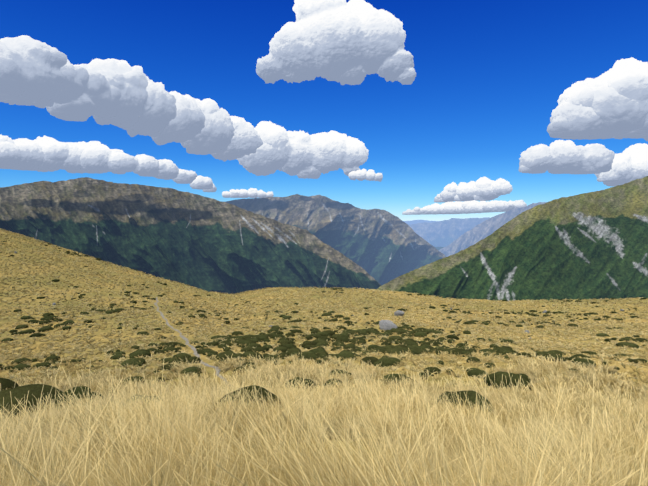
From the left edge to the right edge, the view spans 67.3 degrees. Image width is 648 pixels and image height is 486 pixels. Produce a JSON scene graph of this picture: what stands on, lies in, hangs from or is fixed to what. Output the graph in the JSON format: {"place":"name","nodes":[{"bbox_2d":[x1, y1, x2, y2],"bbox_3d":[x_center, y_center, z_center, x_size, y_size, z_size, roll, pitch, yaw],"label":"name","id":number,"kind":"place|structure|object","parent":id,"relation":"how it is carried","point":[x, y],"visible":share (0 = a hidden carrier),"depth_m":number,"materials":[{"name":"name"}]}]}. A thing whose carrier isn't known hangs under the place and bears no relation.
{"place":"outdoors","nodes":[
{"label":"outdoors","id":0,"kind":"place"},
{"bbox_2d":[0,134,216,191],"bbox_3d":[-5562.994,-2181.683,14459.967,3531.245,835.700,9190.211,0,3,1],"label":"cloud","id":1,"kind":"structure","parent":0,"point":[44,153],"depth_m":11215.64,"materials":[{"name":"white"}]},
{"bbox_2d":[0,35,368,178],"bbox_3d":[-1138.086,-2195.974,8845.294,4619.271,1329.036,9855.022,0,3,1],"label":"cloud","id":2,"kind":"structure","parent":0,"point":[135,100],"depth_m":6443.55,"materials":[{"name":"white"}]},
{"bbox_2d":[0,177,381,293],"bbox_3d":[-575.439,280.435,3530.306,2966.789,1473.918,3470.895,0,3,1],"label":"mountain range","id":3,"kind":"structure","parent":0,"point":[200,242],"depth_m":3366.34,"materials":[{"name":"green plant"}]},
{"bbox_2d":[222,168,382,197],"bbox_3d":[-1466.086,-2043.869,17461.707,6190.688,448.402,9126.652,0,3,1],"label":"cloud","id":4,"kind":"structure","parent":0,"point":[364,174],"depth_m":21338.78,"materials":[{"name":"white"}]},
{"bbox_2d":[0,231,647,477],"bbox_3d":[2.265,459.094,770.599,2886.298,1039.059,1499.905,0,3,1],"label":"terrain","id":5,"kind":"structure","parent":0,"point":[98,337],"depth_m":108.27,"materials":[{"name":"plant"}]},
{"bbox_2d":[154,297,227,381],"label":"footpath","id":6,"kind":"structure","parent":5,"relation":"on","point":[217,369],"depth_m":55.35,"materials":[{"name":"soil"}]},
{"bbox_2d":[0,333,638,417],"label":"heath shrubs","id":7,"kind":"object","parent":5,"relation":"on","point":[18,392],"visible":0.35,"depth_m":19.02,"materials":[{"name":"green plant"}]},
{"bbox_2d":[0,350,647,485],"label":"tall grass","id":8,"kind":"structure","parent":5,"relation":"on","point":[179,434],"depth_m":6.83,"materials":[{"name":"plant"}]},
{"bbox_2d":[0,228,647,414],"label":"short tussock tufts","id":9,"kind":"object","parent":5,"relation":"on","point":[544,345],"visible":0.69,"depth_m":82.14,"materials":[{"name":"plant"}]},
{"bbox_2d":[0,308,647,372],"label":"heath shrubs","id":10,"kind":"object","parent":5,"relation":"on","point":[319,341],"visible":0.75,"depth_m":59.70,"materials":[{"name":"green plant"}]},
{"bbox_2d":[1,241,647,322],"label":"heath shrubs","id":11,"kind":"object","parent":5,"relation":"on","point":[401,309],"visible":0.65,"depth_m":127.98,"materials":[{"name":"green plant"}]},
{"bbox_2d":[91,347,647,400],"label":"heath shrubs","id":12,"kind":"object","parent":5,"relation":"on","point":[385,361],"visible":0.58,"depth_m":37.87,"materials":[{"name":"green plant"}]},
{"bbox_2d":[379,320,397,330],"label":"boulder","id":13,"kind":"object","parent":5,"relation":"on","point":[384,325],"visible":0.67,"depth_m":74.38,"materials":[{"name":"grey stone"}]},
{"bbox_2d":[394,310,403,315],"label":"boulder","id":14,"kind":"object","parent":5,"relation":"on","point":[398,313],"visible":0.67,"depth_m":100.63,"materials":[{"name":"grey stone"}]},
{"bbox_2d":[0,0,647,220],"label":"sky","id":15,"kind":"structure","parent":0,"point":[491,75],"materials":[{"name":"blue"}]},
{"bbox_2d":[221,194,445,284],"bbox_3d":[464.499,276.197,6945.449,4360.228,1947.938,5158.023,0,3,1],"label":"mountain range","id":16,"kind":"structure","parent":0,"point":[381,247],"depth_m":7043.09,"materials":[{"name":"grey stone"}]},
{"bbox_2d":[256,0,415,84],"bbox_3d":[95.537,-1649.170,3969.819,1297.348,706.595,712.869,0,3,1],"label":"cloud","id":17,"kind":"structure","parent":0,"point":[350,42],"depth_m":3754.00,"materials":[{"name":"white"}]},
{"bbox_2d":[403,220,439,224],"bbox_3d":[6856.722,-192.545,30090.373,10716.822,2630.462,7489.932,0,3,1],"label":"distant mountain","id":18,"kind":"structure","parent":0,"point":[415,221],"depth_m":31168.72,"materials":[{"name":"blue"}]},
{"bbox_2d":[408,217,489,246],"bbox_3d":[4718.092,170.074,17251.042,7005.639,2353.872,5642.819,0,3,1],"label":"mountain peaks","id":19,"kind":"object","parent":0,"point":[444,233],"visible":0.15,"depth_m":18013.08,"materials":[{"name":"blue stone"}]},
{"bbox_2d":[402,200,526,214],"bbox_3d":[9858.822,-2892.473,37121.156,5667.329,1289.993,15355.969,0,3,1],"label":"cloud","id":20,"kind":"structure","parent":0,"point":[464,207],"depth_m":37325.12,"materials":[{"name":"white"}]},
{"bbox_2d":[434,177,512,201],"bbox_3d":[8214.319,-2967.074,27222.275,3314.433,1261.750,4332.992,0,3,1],"label":"cloud","id":21,"kind":"structure","parent":0,"point":[483,189],"depth_m":26393.83,"materials":[{"name":"white"}]},
{"bbox_2d":[438,202,546,256],"bbox_3d":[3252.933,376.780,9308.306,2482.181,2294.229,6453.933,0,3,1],"label":"mountain","id":22,"kind":"structure","parent":0,"point":[479,232],"depth_m":10163.13,"materials":[{"name":"blue stone"}]},
{"bbox_2d":[376,176,647,300],"bbox_3d":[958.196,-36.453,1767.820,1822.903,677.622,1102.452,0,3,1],"label":"mountain ridge","id":23,"kind":"structure","parent":0,"point":[591,245],"depth_m":1646.19,"materials":[{"name":"green plant"}]},
{"bbox_2d":[518,140,647,185],"bbox_3d":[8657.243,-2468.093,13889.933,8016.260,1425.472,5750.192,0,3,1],"label":"cloud","id":24,"kind":"structure","parent":0,"point":[604,165],"depth_m":11367.46,"materials":[{"name":"white"}]},
{"bbox_2d":[547,57,647,140],"bbox_3d":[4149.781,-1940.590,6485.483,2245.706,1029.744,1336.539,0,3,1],"label":"cloud","id":25,"kind":"structure","parent":0,"point":[612,102],"depth_m":6187.23,"materials":[{"name":"white"}]}
]}

